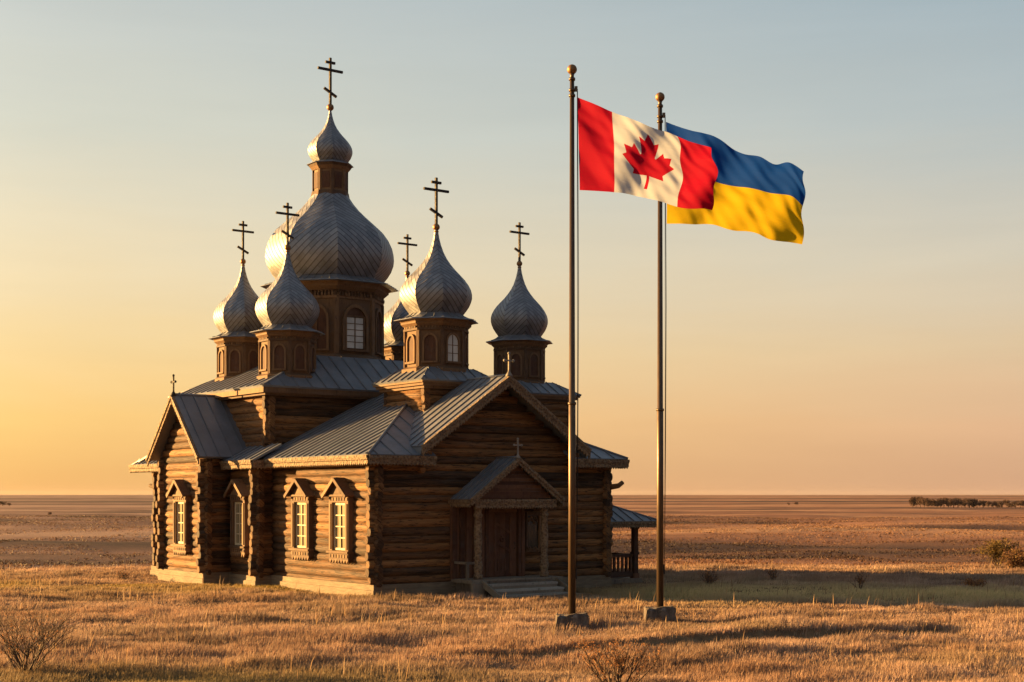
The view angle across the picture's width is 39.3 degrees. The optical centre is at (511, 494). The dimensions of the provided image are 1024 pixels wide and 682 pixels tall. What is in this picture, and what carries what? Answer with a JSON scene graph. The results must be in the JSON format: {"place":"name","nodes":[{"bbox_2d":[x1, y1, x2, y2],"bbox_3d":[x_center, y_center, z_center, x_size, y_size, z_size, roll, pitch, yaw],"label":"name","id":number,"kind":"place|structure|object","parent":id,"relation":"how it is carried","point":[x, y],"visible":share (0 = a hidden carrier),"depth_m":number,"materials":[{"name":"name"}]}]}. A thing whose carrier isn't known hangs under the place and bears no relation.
{"place":"outdoors","nodes":[
{"label":"outdoors","id":0,"kind":"place"},
{"bbox_2d":[0,562,1023,681],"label":"grass","id":1,"kind":"structure","parent":0,"point":[997,635],"depth_m":32.59,"materials":[{"name":"brown plant"}]},
{"bbox_2d":[0,495,1023,681],"bbox_3d":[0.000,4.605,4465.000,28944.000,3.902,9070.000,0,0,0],"label":"ground","id":2,"kind":"structure","parent":0,"point":[809,507],"depth_m":144.12,"materials":[{"name":"brown soil"}]},
{"bbox_2d":[0,597,84,672],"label":"bare bush","id":3,"kind":"object","parent":2,"relation":"on","point":[15,653],"visible":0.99,"depth_m":25.31,"materials":[{"name":"brown plant"}]},
{"bbox_2d":[115,569,129,579],"bbox_3d":[-14.415,2.982,53.034,0.552,0.552,0.491,0,0,-20],"label":"dry shrub","id":4,"kind":"object","parent":2,"relation":"on","point":[122,575],"visible":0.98,"depth_m":53.02,"materials":[{"name":"brown plant"}]},
{"bbox_2d":[128,58,656,598],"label":"log church","id":5,"kind":"structure","parent":2,"relation":"on","point":[318,434],"depth_m":49.47,"materials":[{"name":"brown wood"}]},
{"bbox_2d":[166,479,191,555],"bbox_3d":[-11.978,0.830,51.923,0.580,2.739,1.490,0,0,-36],"label":"window","id":6,"kind":"structure","parent":5,"relation":"in","point":[179,490],"depth_m":51.82,"materials":[{"name":"brown wood"}]},
{"bbox_2d":[223,479,249,557],"bbox_3d":[-9.573,0.830,50.340,0.580,2.739,1.490,0,0,-36],"label":"window","id":7,"kind":"structure","parent":5,"relation":"in","point":[237,491],"depth_m":50.30,"materials":[{"name":"brown wood"}]},
{"bbox_2d":[283,478,314,560],"bbox_3d":[-7.018,0.830,47.873,0.580,2.740,1.587,0,0,-36],"label":"window","id":8,"kind":"structure","parent":5,"relation":"in","point":[299,490],"depth_m":47.81,"materials":[{"name":"brown wood"}]},
{"bbox_2d":[321,477,354,563],"bbox_3d":[-5.478,0.830,45.779,0.580,2.740,1.587,0,0,-36],"label":"window","id":9,"kind":"structure","parent":5,"relation":"in","point":[341,515],"depth_m":45.71,"materials":[{"name":"brown wood"}]},
{"bbox_2d":[489,512,515,576],"bbox_3d":[-0.323,1.640,46.977,1.150,2.120,0.272,0,0,-36],"label":"door","id":10,"kind":"structure","parent":5,"relation":"in","point":[502,525],"depth_m":46.94,"materials":[{"name":"brown wood"}]},
{"bbox_2d":[525,512,540,551],"bbox_3d":[0.696,1.262,47.762,0.639,1.344,0.213,0,0,-36],"label":"window","id":11,"kind":"structure","parent":5,"relation":"in","point":[532,519],"depth_m":47.75,"materials":[{"name":"brown wood"}]},
{"bbox_2d":[0,515,1023,571],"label":"field growth","id":12,"kind":"object","parent":2,"relation":"on","point":[717,559],"visible":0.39,"depth_m":125.05,"materials":[{"name":"brown plant"}]},
{"bbox_2d":[555,64,588,630],"bbox_3d":[1.417,-3.259,33.906,0.811,13.815,0.722,0,0,0],"label":"flagpole","id":13,"kind":"object","parent":2,"relation":"on","point":[572,617],"visible":0.94,"depth_m":33.84,"materials":[{"name":"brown metal"}]},
{"bbox_2d":[577,97,717,209],"bbox_3d":[3.061,-7.835,32.715,3.778,3.076,0.216,0,0,37],"label":"flag","id":14,"kind":"object","parent":13,"relation":"attached to","point":[618,153],"visible":1,"depth_m":32.81,"materials":[{"name":"red fabric"}]},
{"bbox_2d":[568,631,665,681],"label":"bare bush","id":15,"kind":"object","parent":2,"relation":"on","point":[617,660],"visible":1,"depth_m":22.56,"materials":[{"name":"brown plant"}]},
{"bbox_2d":[644,92,675,623],"bbox_3d":[3.737,-3.245,36.206,0.811,13.815,0.722,0,0,0],"label":"flagpole","id":16,"kind":"object","parent":2,"relation":"on","point":[661,611],"visible":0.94,"depth_m":36.14,"materials":[{"name":"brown metal"}]},
{"bbox_2d":[666,122,805,243],"bbox_3d":[5.401,-7.662,34.975,3.805,3.449,0.280,0,0,35],"label":"flag","id":17,"kind":"object","parent":16,"relation":"attached to","point":[761,196],"visible":0.68,"depth_m":34.74,"materials":[{"name":"multicoloured fabric"}]},
{"bbox_2d":[698,566,718,583],"bbox_3d":[6.891,2.876,50.036,0.813,0.782,0.936,0,0,38],"label":"dry shrub","id":18,"kind":"object","parent":2,"relation":"on","point":[710,579],"visible":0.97,"depth_m":49.98,"materials":[{"name":"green plant"}]},
{"bbox_2d":[765,567,778,579],"bbox_3d":[9.447,2.906,51.997,0.536,0.611,0.570,0,0,17],"label":"dry shrub","id":19,"kind":"object","parent":2,"relation":"on","point":[773,571],"visible":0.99,"depth_m":51.98,"materials":[{"name":"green plant"}]},
{"bbox_2d":[848,572,868,588],"bbox_3d":[11.510,2.904,47.461,0.622,0.681,0.556,0,0,-36],"label":"dry shrub","id":20,"kind":"object","parent":2,"relation":"on","point":[859,581],"visible":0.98,"depth_m":47.46,"materials":[{"name":"brown plant"}]},
{"bbox_2d":[909,496,915,506],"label":"tree","id":21,"kind":"object","parent":2,"relation":"on","point":[912,503],"visible":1,"depth_m":647.60,"materials":[{"name":"green plant"}]},
{"bbox_2d":[916,497,922,506],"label":"tree","id":22,"kind":"object","parent":2,"relation":"on","point":[919,502],"visible":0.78,"depth_m":644.23,"materials":[{"name":"green plant"}]},
{"bbox_2d":[921,498,928,506],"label":"tree","id":23,"kind":"object","parent":2,"relation":"on","point":[923,502],"visible":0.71,"depth_m":637.07,"materials":[{"name":"green plant"}]},
{"bbox_2d":[924,499,932,506],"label":"tree","id":24,"kind":"object","parent":2,"relation":"on","point":[927,503],"visible":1,"depth_m":629.52,"materials":[{"name":"green plant"}]},
{"bbox_2d":[931,498,941,507],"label":"tree","id":25,"kind":"object","parent":2,"relation":"on","point":[937,502],"visible":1,"depth_m":630.59,"materials":[{"name":"green plant"}]},
{"bbox_2d":[941,497,948,506],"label":"tree","id":26,"kind":"object","parent":2,"relation":"on","point":[945,502],"visible":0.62,"depth_m":641.91,"materials":[{"name":"green plant"}]},
{"bbox_2d":[948,498,958,507],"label":"tree","id":27,"kind":"object","parent":2,"relation":"on","point":[950,500],"visible":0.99,"depth_m":630.78,"materials":[{"name":"green plant"}]},
{"bbox_2d":[953,498,961,505],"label":"tree","id":28,"kind":"object","parent":2,"relation":"on","point":[958,501],"visible":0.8,"depth_m":643.00,"materials":[{"name":"green plant"}]},
{"bbox_2d":[963,498,975,507],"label":"tree","id":29,"kind":"object","parent":2,"relation":"on","point":[971,501],"visible":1,"depth_m":628.75,"materials":[{"name":"green plant"}]},
{"bbox_2d":[961,576,986,589],"bbox_3d":[15.632,3.013,48.558,0.805,0.556,0.760,0,0,8],"label":"dry shrub","id":30,"kind":"object","parent":2,"relation":"on","point":[973,582],"visible":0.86,"depth_m":48.45,"materials":[{"name":"brown plant"}]},
{"bbox_2d":[979,500,986,506],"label":"tree","id":31,"kind":"object","parent":2,"relation":"on","point":[983,503],"visible":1,"depth_m":630.17,"materials":[{"name":"green plant"}]},
{"bbox_2d":[972,537,1019,566],"bbox_3d":[20.802,2.539,61.896,1.973,1.437,1.345,0,0,-3],"label":"leafy bush","id":32,"kind":"object","parent":2,"relation":"on","point":[996,549],"visible":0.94,"depth_m":61.81,"materials":[{"name":"green plant"}]},
{"bbox_2d":[997,500,1005,507],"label":"tree","id":33,"kind":"object","parent":2,"relation":"on","point":[1000,504],"visible":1,"depth_m":630.91,"materials":[{"name":"green plant"}]},
{"bbox_2d":[999,546,1023,568],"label":"leafy bush","id":34,"kind":"object","parent":2,"relation":"on","point":[1015,559],"visible":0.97,"depth_m":59.90,"materials":[{"name":"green plant"}]},
{"bbox_2d":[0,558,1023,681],"bbox_3d":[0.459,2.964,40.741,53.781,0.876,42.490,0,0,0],"label":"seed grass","id":35,"kind":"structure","parent":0,"point":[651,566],"depth_m":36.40,"materials":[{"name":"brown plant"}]},
{"bbox_2d":[0,0,1023,494],"label":"sky","id":36,"kind":"structure","parent":0,"point":[880,352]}
]}

